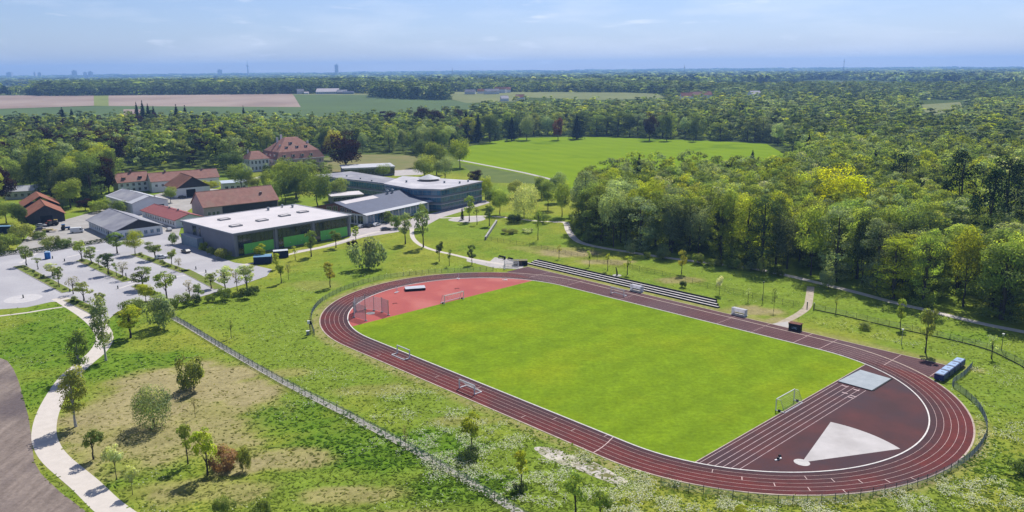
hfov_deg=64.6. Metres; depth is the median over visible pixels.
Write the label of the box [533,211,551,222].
bush
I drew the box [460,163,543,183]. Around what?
lawn
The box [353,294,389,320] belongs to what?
discus cage
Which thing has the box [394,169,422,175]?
park court
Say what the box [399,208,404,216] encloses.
window
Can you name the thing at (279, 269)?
young tree
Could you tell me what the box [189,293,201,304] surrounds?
bush
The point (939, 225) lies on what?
leafy tree
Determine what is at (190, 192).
barn door
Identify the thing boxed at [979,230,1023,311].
leafy tree
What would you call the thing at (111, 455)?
young tree
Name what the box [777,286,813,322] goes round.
gate path
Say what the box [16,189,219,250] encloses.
yard
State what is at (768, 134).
leafy tree
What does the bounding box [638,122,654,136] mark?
leafy tree
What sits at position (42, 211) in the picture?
orange barn
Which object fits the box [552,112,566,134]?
leafy tree
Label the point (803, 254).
leafy tree
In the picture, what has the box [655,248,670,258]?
bush
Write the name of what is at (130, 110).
house
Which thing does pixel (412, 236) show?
school path
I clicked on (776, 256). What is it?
leafy tree
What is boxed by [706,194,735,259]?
leafy tree
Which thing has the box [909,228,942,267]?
leafy tree
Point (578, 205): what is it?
leafy tree
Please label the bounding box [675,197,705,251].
leafy tree
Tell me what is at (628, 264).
sapling
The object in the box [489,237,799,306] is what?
field fence
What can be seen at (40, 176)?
leafy tree
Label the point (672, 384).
sports pitch
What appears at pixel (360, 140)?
leafy tree
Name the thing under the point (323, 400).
fence
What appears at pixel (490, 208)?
young tree
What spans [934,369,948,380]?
mat trolley
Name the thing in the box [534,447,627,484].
gravel patch
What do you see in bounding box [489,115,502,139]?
leafy tree
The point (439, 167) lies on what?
leafy tree
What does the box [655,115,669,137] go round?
leafy tree
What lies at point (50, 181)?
leafy tree
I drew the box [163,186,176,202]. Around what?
leafy tree
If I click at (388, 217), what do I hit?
bush
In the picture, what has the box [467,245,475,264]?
young tree
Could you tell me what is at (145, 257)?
island grass
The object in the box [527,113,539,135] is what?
leafy tree
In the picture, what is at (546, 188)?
leafy tree
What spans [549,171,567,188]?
leafy tree
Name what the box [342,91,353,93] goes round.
farm shed
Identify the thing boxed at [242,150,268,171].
villa wing
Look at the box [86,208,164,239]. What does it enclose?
long shed
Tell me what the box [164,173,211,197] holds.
brown barn
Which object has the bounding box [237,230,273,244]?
window
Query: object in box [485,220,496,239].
gabion wall
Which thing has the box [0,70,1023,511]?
ground
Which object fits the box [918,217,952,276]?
leafy tree
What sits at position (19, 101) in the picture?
brown field
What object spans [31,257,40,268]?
sapling
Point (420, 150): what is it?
leafy tree
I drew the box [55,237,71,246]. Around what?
bush
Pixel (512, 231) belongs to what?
bush
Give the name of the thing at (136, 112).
conifer tree
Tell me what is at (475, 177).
copper beech
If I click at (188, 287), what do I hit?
sapling
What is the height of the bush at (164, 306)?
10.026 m
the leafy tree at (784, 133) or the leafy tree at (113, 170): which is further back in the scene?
the leafy tree at (784, 133)
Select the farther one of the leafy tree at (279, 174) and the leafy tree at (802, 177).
the leafy tree at (279, 174)
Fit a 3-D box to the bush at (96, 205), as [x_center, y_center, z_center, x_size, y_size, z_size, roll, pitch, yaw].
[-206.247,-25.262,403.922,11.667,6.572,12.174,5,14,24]
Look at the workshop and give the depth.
371.59 m
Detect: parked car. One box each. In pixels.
[35,223,46,226]
[154,254,167,258]
[181,249,190,252]
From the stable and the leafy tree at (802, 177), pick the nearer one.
the leafy tree at (802, 177)
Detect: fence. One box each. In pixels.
[170,316,525,511]
[311,267,493,334]
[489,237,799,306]
[661,361,987,503]
[815,305,1023,367]
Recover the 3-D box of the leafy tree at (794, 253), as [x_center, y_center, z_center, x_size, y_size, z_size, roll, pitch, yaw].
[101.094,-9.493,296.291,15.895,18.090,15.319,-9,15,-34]
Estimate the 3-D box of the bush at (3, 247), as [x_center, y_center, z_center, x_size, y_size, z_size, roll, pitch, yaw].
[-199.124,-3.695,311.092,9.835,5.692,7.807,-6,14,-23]
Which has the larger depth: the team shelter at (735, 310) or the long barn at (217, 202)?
the long barn at (217, 202)
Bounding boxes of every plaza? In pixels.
[293,200,489,253]
[467,257,523,268]
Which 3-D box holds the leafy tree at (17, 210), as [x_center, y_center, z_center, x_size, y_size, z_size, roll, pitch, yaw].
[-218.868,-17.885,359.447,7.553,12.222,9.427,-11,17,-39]
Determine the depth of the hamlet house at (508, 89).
1797.42 m
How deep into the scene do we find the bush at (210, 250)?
304.74 m
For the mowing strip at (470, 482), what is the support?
on the ground at (406, 250)
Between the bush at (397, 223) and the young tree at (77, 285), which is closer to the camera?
the young tree at (77, 285)
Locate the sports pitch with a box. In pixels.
[352,281,864,461]
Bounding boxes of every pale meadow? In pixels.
[292,92,371,94]
[448,92,525,102]
[518,91,663,99]
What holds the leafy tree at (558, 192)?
on the ground at (406, 250)
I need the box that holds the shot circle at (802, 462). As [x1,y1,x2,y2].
[794,459,809,465]
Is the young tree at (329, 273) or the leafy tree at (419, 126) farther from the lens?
the leafy tree at (419, 126)
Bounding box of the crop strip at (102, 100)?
[94,95,108,105]
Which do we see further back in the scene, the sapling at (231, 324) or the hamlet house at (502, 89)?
the hamlet house at (502, 89)
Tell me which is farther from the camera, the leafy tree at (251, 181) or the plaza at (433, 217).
the leafy tree at (251, 181)
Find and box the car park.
[0,231,271,319]
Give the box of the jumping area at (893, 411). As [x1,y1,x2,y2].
[697,365,928,471]
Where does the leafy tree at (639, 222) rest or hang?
on the ground at (406, 250)
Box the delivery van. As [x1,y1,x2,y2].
[70,227,83,232]
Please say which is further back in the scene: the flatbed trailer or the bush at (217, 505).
the flatbed trailer
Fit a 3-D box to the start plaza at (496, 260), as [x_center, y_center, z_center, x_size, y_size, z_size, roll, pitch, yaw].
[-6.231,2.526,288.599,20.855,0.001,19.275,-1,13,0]
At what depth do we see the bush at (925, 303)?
230.03 m
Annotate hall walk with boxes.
[241,230,389,265]
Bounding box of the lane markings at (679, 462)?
[320,272,973,494]
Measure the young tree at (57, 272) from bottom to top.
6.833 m
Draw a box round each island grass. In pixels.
[13,265,73,292]
[64,298,91,313]
[76,259,131,281]
[131,253,188,272]
[132,284,154,296]
[179,269,223,288]
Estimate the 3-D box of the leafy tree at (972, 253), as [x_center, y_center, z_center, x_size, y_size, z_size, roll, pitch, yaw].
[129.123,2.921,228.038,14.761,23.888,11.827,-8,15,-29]
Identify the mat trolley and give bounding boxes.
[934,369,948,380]
[941,365,954,376]
[947,361,959,372]
[952,357,965,367]
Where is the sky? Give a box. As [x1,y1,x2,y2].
[0,0,1023,75]
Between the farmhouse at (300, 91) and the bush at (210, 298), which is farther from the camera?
the farmhouse at (300, 91)
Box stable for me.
[146,168,219,192]
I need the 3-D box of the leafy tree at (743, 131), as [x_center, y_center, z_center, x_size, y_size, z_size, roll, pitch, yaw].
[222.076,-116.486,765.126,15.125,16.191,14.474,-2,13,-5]
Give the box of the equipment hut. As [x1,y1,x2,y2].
[788,321,802,331]
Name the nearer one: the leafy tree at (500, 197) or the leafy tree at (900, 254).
the leafy tree at (900, 254)
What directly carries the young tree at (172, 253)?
on the island grass at (145, 257)
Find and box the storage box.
[513,259,527,265]
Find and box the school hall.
[313,189,432,224]
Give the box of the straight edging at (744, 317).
[519,266,944,364]
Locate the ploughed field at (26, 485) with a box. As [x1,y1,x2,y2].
[0,358,85,511]
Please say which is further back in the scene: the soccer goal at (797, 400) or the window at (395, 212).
the window at (395, 212)
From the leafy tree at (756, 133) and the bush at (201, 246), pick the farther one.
the leafy tree at (756, 133)
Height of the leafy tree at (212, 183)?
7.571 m
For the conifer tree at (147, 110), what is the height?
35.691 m
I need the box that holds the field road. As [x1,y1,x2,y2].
[460,160,550,178]
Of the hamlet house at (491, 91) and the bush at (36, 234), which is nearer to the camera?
the bush at (36, 234)
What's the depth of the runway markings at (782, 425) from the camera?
155.05 m
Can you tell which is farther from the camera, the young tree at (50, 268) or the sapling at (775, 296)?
the young tree at (50, 268)
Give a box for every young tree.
[17,245,33,264]
[43,263,56,275]
[52,266,62,286]
[72,240,85,260]
[73,281,93,300]
[82,428,103,459]
[83,246,95,263]
[93,292,104,305]
[98,253,115,273]
[106,232,122,252]
[117,304,141,337]
[123,465,138,494]
[130,266,151,287]
[144,241,161,256]
[152,271,175,297]
[167,249,176,263]
[175,423,191,463]
[189,426,217,475]
[193,283,203,294]
[204,272,216,288]
[216,265,232,288]
[234,265,254,287]
[253,243,265,253]
[272,253,278,262]
[275,260,283,282]
[304,230,316,256]
[323,262,334,286]
[329,230,341,247]
[352,226,358,238]
[398,212,411,243]
[413,208,429,246]
[435,241,443,260]
[460,411,479,445]
[463,196,474,220]
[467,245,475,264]
[484,205,494,225]
[514,450,527,482]
[563,470,588,511]
[591,489,612,511]
[678,250,687,273]
[896,298,906,325]
[919,308,938,352]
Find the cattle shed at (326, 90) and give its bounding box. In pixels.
[316,88,339,93]
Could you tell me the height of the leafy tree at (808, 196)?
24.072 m
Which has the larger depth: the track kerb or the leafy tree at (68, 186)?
the leafy tree at (68, 186)
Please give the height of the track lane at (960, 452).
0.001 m
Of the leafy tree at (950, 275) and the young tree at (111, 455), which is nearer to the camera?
the young tree at (111, 455)
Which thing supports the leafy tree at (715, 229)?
on the ground at (406, 250)
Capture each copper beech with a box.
[0,166,17,196]
[75,198,89,210]
[80,124,93,131]
[81,155,115,197]
[85,126,126,159]
[321,130,361,164]
[384,111,398,121]
[413,105,429,122]
[428,109,444,124]
[454,108,463,118]
[467,170,482,180]
[552,117,563,135]
[643,112,658,140]
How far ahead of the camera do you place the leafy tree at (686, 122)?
806.85 m
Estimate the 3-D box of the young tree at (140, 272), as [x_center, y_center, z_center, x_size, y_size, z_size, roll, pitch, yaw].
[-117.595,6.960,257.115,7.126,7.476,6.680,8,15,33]
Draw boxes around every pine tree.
[889,154,921,199]
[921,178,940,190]
[941,148,984,229]
[969,166,1015,272]
[983,154,1023,229]
[1010,163,1023,218]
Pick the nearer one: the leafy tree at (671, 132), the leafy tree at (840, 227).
the leafy tree at (840, 227)
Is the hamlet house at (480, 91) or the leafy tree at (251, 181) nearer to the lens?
the leafy tree at (251, 181)
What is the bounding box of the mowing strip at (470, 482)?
[173,318,522,511]
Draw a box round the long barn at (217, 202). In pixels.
[190,185,278,215]
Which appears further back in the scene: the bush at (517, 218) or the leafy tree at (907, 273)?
the bush at (517, 218)
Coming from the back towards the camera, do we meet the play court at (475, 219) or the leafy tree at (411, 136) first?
the leafy tree at (411, 136)
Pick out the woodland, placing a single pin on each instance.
(861, 124)
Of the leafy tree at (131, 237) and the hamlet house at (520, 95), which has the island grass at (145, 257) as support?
the leafy tree at (131, 237)
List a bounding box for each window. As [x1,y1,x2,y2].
[192,225,196,235]
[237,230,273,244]
[278,224,310,237]
[315,218,346,231]
[351,215,356,223]
[357,215,362,223]
[368,215,373,223]
[374,214,379,222]
[393,210,398,215]
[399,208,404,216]
[411,206,415,214]
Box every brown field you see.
[0,95,93,108]
[108,93,299,106]
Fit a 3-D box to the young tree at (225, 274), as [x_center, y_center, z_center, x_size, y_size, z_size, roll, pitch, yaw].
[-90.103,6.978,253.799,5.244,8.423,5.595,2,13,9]
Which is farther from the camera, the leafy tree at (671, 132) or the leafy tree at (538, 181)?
the leafy tree at (671, 132)
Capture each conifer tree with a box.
[59,107,65,117]
[134,102,139,118]
[139,100,146,119]
[145,103,151,117]
[173,104,180,118]
[461,111,473,141]
[471,114,485,141]
[505,117,518,140]
[569,115,584,139]
[636,154,641,178]
[805,133,811,146]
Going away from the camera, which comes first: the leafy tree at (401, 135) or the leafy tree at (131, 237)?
the leafy tree at (131, 237)
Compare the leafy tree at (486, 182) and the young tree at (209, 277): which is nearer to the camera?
the young tree at (209, 277)
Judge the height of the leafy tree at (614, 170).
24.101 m
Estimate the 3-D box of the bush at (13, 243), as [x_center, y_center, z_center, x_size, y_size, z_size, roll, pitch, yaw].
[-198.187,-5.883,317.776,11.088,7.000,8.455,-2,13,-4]
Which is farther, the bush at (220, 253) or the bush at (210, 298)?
the bush at (220, 253)
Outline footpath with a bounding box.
[0,306,63,315]
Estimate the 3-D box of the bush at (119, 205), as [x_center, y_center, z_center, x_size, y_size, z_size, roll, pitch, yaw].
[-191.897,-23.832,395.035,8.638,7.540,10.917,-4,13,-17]
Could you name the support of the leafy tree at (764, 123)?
on the ground at (406, 250)
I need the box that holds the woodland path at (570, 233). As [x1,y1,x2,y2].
[553,221,1023,332]
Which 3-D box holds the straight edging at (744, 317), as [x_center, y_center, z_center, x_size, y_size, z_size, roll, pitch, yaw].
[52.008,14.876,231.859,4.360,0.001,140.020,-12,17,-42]
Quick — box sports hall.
[180,204,351,256]
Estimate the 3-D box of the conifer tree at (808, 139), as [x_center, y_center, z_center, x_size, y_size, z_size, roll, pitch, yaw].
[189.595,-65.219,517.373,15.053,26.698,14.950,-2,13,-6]
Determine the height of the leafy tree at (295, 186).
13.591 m
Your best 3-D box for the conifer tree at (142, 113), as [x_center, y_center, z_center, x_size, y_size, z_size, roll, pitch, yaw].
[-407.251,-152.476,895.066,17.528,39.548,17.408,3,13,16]
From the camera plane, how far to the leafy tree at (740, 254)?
280.35 m
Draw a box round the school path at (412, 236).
[410,229,509,265]
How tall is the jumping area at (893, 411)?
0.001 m
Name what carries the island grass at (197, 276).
on the planting strip
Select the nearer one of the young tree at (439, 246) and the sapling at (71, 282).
the sapling at (71, 282)
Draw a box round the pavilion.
[328,191,363,202]
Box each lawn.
[310,155,422,172]
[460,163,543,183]
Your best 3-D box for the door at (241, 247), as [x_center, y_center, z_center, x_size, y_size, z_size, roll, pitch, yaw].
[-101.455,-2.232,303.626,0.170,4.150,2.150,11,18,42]
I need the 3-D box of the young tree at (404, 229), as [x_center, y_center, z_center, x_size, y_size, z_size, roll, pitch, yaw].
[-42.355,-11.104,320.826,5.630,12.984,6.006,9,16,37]
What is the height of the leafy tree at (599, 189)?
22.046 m
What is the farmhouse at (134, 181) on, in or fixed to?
on the ground at (406, 250)
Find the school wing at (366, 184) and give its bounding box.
[314,171,395,195]
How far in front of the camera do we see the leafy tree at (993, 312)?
215.96 m
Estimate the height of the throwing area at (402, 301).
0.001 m
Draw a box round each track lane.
[320,272,973,494]
[325,273,965,490]
[330,274,957,486]
[334,275,950,482]
[339,276,943,479]
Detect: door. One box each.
[40,215,52,222]
[186,189,195,196]
[238,244,244,255]
[278,238,283,248]
[316,231,320,241]
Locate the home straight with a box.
[508,267,944,377]
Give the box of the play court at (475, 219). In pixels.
[449,216,484,221]
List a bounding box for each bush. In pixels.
[0,233,21,248]
[0,239,8,252]
[7,221,34,240]
[30,230,46,238]
[37,235,60,246]
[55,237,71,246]
[87,198,110,211]
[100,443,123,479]
[109,200,126,211]
[117,297,144,311]
[129,382,171,429]
[141,293,176,328]
[168,233,178,243]
[168,298,177,307]
[173,292,190,306]
[174,354,204,389]
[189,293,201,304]
[198,241,207,250]
[204,294,214,301]
[206,247,215,253]
[211,495,236,511]
[214,248,231,257]
[217,287,232,300]
[236,444,250,469]
[238,286,252,298]
[248,496,271,511]
[250,285,259,292]
[345,236,386,269]
[347,239,357,245]
[379,210,392,222]
[390,215,402,228]
[458,445,478,460]
[501,228,518,233]
[506,214,522,222]
[513,480,527,492]
[521,228,532,232]
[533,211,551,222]
[644,252,650,257]
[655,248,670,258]
[657,244,668,258]
[679,281,686,286]
[692,254,703,263]
[704,258,717,265]
[716,258,722,265]
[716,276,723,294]
[734,504,746,511]
[757,257,767,271]
[766,265,777,273]
[775,268,784,276]
[819,269,835,287]
[858,321,871,329]
[922,297,933,306]
[1006,457,1023,472]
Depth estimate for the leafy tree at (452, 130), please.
698.75 m
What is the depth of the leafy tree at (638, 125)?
830.54 m
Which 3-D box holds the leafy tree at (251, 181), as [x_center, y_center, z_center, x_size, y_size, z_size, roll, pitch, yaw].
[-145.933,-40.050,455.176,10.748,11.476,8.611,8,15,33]
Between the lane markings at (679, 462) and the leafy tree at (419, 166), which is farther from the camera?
the leafy tree at (419, 166)
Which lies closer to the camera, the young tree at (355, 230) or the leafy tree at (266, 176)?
the young tree at (355, 230)
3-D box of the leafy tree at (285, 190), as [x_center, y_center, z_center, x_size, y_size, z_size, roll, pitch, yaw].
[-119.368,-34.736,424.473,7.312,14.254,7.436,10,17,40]
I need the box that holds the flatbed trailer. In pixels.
[41,228,56,231]
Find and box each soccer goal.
[440,291,463,303]
[775,389,802,412]
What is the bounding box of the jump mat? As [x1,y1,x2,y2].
[405,285,425,291]
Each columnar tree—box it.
[55,365,89,426]
[64,327,90,376]
[87,297,113,360]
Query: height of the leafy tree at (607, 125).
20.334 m
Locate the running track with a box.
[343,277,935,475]
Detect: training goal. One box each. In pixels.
[391,345,409,359]
[459,379,481,394]
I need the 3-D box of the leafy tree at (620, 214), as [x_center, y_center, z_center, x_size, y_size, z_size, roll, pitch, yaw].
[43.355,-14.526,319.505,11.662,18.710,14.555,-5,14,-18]
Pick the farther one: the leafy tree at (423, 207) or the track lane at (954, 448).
the leafy tree at (423, 207)
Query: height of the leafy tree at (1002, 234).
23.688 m
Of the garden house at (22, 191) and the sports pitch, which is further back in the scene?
the garden house at (22, 191)
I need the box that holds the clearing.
[922,102,961,114]
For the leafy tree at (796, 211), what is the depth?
280.06 m
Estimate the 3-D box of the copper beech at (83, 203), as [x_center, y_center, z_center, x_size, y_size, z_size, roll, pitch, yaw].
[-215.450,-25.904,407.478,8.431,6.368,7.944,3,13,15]
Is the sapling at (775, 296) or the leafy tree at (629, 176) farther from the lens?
the leafy tree at (629, 176)
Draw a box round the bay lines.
[11,257,168,295]
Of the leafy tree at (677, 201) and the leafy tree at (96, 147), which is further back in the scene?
the leafy tree at (96, 147)
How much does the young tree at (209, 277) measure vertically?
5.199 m
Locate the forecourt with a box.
[773,321,788,326]
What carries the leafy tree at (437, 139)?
on the ground at (406, 250)
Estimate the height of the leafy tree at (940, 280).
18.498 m
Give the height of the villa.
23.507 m
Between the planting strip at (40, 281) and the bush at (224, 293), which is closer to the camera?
the bush at (224, 293)
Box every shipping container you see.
[0,225,11,233]
[253,254,271,264]
[273,249,288,257]
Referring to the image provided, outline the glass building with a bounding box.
[384,174,482,210]
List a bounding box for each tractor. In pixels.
[45,220,53,225]
[50,219,58,225]
[61,224,69,230]
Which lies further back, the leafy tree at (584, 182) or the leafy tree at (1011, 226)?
the leafy tree at (584, 182)
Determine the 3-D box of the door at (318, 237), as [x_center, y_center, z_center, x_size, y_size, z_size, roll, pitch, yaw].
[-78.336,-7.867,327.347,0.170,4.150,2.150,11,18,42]
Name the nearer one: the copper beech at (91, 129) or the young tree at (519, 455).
the young tree at (519, 455)
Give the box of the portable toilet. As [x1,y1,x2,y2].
[44,251,50,258]
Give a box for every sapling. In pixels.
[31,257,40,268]
[64,276,79,293]
[117,261,126,279]
[183,279,192,296]
[225,317,232,337]
[231,269,241,290]
[402,426,408,448]
[534,205,542,228]
[623,256,632,274]
[772,289,777,310]
[987,335,998,358]
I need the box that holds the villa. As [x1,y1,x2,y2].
[262,134,324,168]
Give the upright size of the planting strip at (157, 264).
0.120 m
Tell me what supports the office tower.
on the ground at (406, 250)
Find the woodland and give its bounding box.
[0,66,1023,289]
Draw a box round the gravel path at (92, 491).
[31,297,135,511]
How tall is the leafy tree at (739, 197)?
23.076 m
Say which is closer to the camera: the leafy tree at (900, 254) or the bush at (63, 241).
the leafy tree at (900, 254)
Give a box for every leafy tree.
[0,157,22,181]
[0,198,18,222]
[9,203,27,226]
[19,153,36,184]
[26,143,43,174]
[28,151,63,200]
[39,154,61,192]
[43,162,66,194]
[44,155,65,195]
[48,150,65,160]
[50,177,81,207]
[53,163,85,201]
[55,198,67,208]
[58,158,84,200]
[71,150,94,163]
[73,160,108,201]
[75,149,104,199]
[88,142,110,155]
[92,147,112,186]
[96,148,117,193]
[96,149,118,192]
[122,229,143,253]
[134,284,153,300]
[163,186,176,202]
[200,179,220,187]
[217,150,244,167]
[224,163,255,186]
[243,174,260,186]
[257,171,269,184]
[258,129,274,147]
[258,140,269,147]
[262,169,275,184]
[263,177,283,196]
[270,132,282,145]
[270,159,287,178]
[272,171,287,196]
[279,178,290,202]
[280,158,309,199]
[287,177,300,201]
[298,170,331,205]
[308,165,318,178]
[314,128,326,152]
[318,128,330,154]
[323,130,341,150]
[328,177,349,191]
[340,125,350,144]
[357,132,368,152]
[374,163,389,176]
[382,130,395,151]
[385,125,397,147]
[397,129,407,145]
[406,131,416,146]
[409,129,420,152]
[411,153,438,175]
[412,139,430,157]
[413,123,426,144]
[415,125,432,144]
[417,203,428,217]
[423,127,441,152]
[424,141,448,174]
[431,125,450,142]
[434,129,450,149]
[434,156,454,176]
[443,125,456,142]
[447,137,470,167]
[449,132,458,142]
[459,117,476,141]
[479,114,500,142]
[479,175,492,192]
[482,187,492,200]
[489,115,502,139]
[490,186,509,214]
[498,112,515,136]
[502,116,521,130]
[506,179,522,197]
[513,113,526,135]
[518,114,534,139]
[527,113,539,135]
[534,176,547,198]
[538,179,555,209]
[539,116,554,134]
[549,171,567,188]
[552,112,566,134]
[552,180,570,216]
[568,170,598,229]
[569,180,582,211]
[569,191,600,236]
[570,111,588,134]
[577,181,606,215]
[581,185,608,237]
[582,195,622,245]
[587,115,607,135]
[595,179,615,230]
[597,188,628,246]
[598,116,615,134]
[598,180,632,238]
[599,167,620,182]
[605,173,623,187]
[609,197,637,242]
[610,113,625,135]
[612,200,638,245]
[621,171,636,187]
[621,174,639,232]
[622,196,658,250]
[623,112,637,136]
[624,186,651,241]
[627,113,647,136]
[627,195,653,237]
[637,176,667,215]
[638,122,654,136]
[642,190,668,246]
[651,194,690,251]
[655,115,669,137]
[656,186,689,245]
[659,202,685,252]
[661,114,673,140]
[662,191,687,242]
[666,112,677,137]
[673,198,697,243]
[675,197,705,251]
[678,117,690,137]
[681,191,706,242]
[681,202,714,253]
[685,113,707,138]
[689,118,697,140]
[692,182,723,245]
[697,204,719,247]
[705,194,737,250]
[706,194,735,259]
[707,191,734,245]
[710,122,733,139]
[719,188,746,259]
[726,192,748,247]
[728,167,772,189]
[728,196,770,262]
[732,192,763,243]
[736,208,769,239]
[740,124,753,140]
[743,194,787,266]
[750,117,762,141]
[752,116,773,140]
[761,124,780,142]
[764,189,793,256]
[765,194,793,264]
[766,206,798,254]
[770,123,787,144]
[771,121,796,142]
[771,211,807,268]
[786,206,815,261]
[791,201,809,254]
[794,166,831,195]
[794,201,836,274]
[795,198,836,262]
[797,193,823,230]
[798,211,826,268]
[815,163,878,206]
[817,205,860,281]
[819,198,861,267]
[826,204,854,251]
[829,202,854,262]
[840,205,880,266]
[840,207,874,279]
[845,217,880,274]
[847,206,882,283]
[858,218,901,292]
[864,221,902,284]
[865,205,905,273]
[869,237,918,298]
[882,233,933,289]
[884,229,925,282]
[890,199,929,237]
[891,220,928,280]
[903,211,951,284]
[904,237,952,297]
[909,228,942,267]
[909,228,944,306]
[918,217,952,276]
[941,225,976,283]
[942,223,982,294]
[945,224,995,306]
[964,228,1018,308]
[973,243,1023,323]
[979,221,1023,297]
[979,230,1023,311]
[987,231,1023,307]
[991,252,1023,320]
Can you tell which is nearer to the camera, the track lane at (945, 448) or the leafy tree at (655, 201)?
the track lane at (945, 448)
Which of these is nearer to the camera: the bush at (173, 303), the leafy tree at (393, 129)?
the bush at (173, 303)
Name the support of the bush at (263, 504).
on the ground at (406, 250)
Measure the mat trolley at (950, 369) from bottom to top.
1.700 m
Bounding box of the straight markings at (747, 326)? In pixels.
[526,268,939,372]
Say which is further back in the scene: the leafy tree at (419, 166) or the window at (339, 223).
the leafy tree at (419, 166)
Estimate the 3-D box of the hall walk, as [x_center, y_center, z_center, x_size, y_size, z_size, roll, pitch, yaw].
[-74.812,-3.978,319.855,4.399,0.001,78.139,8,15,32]
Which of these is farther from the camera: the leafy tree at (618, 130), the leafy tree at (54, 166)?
the leafy tree at (618, 130)
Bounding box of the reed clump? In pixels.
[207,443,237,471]
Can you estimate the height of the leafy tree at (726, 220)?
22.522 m
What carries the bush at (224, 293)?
on the ground at (406, 250)
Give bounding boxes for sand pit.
[838,369,892,390]
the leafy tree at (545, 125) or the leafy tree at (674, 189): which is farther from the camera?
the leafy tree at (545, 125)
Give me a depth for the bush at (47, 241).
321.40 m
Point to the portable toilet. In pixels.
(47, 254)
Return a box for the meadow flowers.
[4,259,1023,511]
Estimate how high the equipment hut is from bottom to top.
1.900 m
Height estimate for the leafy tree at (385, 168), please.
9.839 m
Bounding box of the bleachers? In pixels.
[528,259,719,307]
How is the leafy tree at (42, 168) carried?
on the ground at (406, 250)
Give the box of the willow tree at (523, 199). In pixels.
[508,184,537,217]
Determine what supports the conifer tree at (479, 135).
on the ground at (406, 250)
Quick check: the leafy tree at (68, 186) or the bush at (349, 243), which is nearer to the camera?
the bush at (349, 243)
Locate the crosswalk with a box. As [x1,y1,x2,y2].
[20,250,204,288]
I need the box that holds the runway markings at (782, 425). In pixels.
[696,365,865,468]
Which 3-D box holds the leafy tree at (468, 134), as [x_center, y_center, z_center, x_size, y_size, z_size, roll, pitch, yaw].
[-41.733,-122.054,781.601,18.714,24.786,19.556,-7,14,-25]
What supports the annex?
on the park lawn at (401, 162)
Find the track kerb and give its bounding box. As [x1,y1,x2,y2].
[347,278,929,472]
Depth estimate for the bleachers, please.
257.11 m
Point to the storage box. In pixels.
(523, 262)
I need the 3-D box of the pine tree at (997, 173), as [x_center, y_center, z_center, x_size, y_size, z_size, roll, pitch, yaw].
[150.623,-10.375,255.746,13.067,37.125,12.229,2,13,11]
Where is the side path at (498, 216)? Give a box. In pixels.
[443,216,555,221]
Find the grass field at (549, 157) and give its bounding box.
[460,137,784,188]
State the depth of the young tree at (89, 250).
292.12 m
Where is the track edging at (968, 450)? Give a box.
[319,272,975,495]
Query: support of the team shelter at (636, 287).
on the ground at (406, 250)
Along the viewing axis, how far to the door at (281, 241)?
315.41 m
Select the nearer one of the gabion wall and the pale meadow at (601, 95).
the gabion wall
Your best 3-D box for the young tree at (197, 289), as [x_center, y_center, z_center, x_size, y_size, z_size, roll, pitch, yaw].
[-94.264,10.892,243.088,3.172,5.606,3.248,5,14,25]
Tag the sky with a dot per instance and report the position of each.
(46, 37)
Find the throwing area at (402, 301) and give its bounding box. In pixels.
[348,278,530,325]
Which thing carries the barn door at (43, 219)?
in the orange barn at (42, 211)
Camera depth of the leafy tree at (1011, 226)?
235.36 m
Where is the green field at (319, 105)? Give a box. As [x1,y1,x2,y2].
[0,95,494,119]
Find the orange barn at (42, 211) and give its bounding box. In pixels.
[19,191,65,223]
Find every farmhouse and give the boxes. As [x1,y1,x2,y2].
[113,170,148,191]
[297,89,303,93]
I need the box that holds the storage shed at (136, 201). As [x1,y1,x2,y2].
[106,188,168,214]
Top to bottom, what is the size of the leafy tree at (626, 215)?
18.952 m
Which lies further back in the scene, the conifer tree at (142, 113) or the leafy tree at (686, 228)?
the conifer tree at (142, 113)
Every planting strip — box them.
[14,265,66,292]
[77,261,126,281]
[130,254,181,272]
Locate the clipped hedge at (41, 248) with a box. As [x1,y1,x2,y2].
[0,236,123,255]
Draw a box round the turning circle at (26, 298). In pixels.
[4,294,42,302]
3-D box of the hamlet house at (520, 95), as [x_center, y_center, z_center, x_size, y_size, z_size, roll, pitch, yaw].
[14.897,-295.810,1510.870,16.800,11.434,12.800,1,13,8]
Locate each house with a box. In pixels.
[5,184,40,199]
[123,109,140,115]
[219,180,247,188]
[464,89,475,93]
[477,89,483,93]
[484,89,498,93]
[495,87,505,92]
[500,95,508,100]
[506,87,510,92]
[515,94,524,100]
[680,92,693,98]
[701,91,711,97]
[747,90,761,98]
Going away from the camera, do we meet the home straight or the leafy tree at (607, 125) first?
the home straight
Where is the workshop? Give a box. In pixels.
[140,204,204,227]
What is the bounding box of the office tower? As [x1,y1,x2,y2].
[335,64,338,73]
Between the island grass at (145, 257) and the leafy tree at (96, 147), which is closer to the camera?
the island grass at (145, 257)
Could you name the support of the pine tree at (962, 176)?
on the ground at (406, 250)
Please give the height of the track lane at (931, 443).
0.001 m
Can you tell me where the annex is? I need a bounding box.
[339,163,394,175]
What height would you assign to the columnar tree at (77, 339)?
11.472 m
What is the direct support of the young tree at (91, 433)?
on the ground at (406, 250)
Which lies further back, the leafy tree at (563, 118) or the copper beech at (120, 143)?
the leafy tree at (563, 118)
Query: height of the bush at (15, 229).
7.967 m
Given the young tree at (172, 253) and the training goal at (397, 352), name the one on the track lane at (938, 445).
the training goal at (397, 352)
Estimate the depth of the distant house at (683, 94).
1452.45 m
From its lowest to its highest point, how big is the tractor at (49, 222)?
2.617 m
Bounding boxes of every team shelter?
[630,284,643,292]
[731,306,747,316]

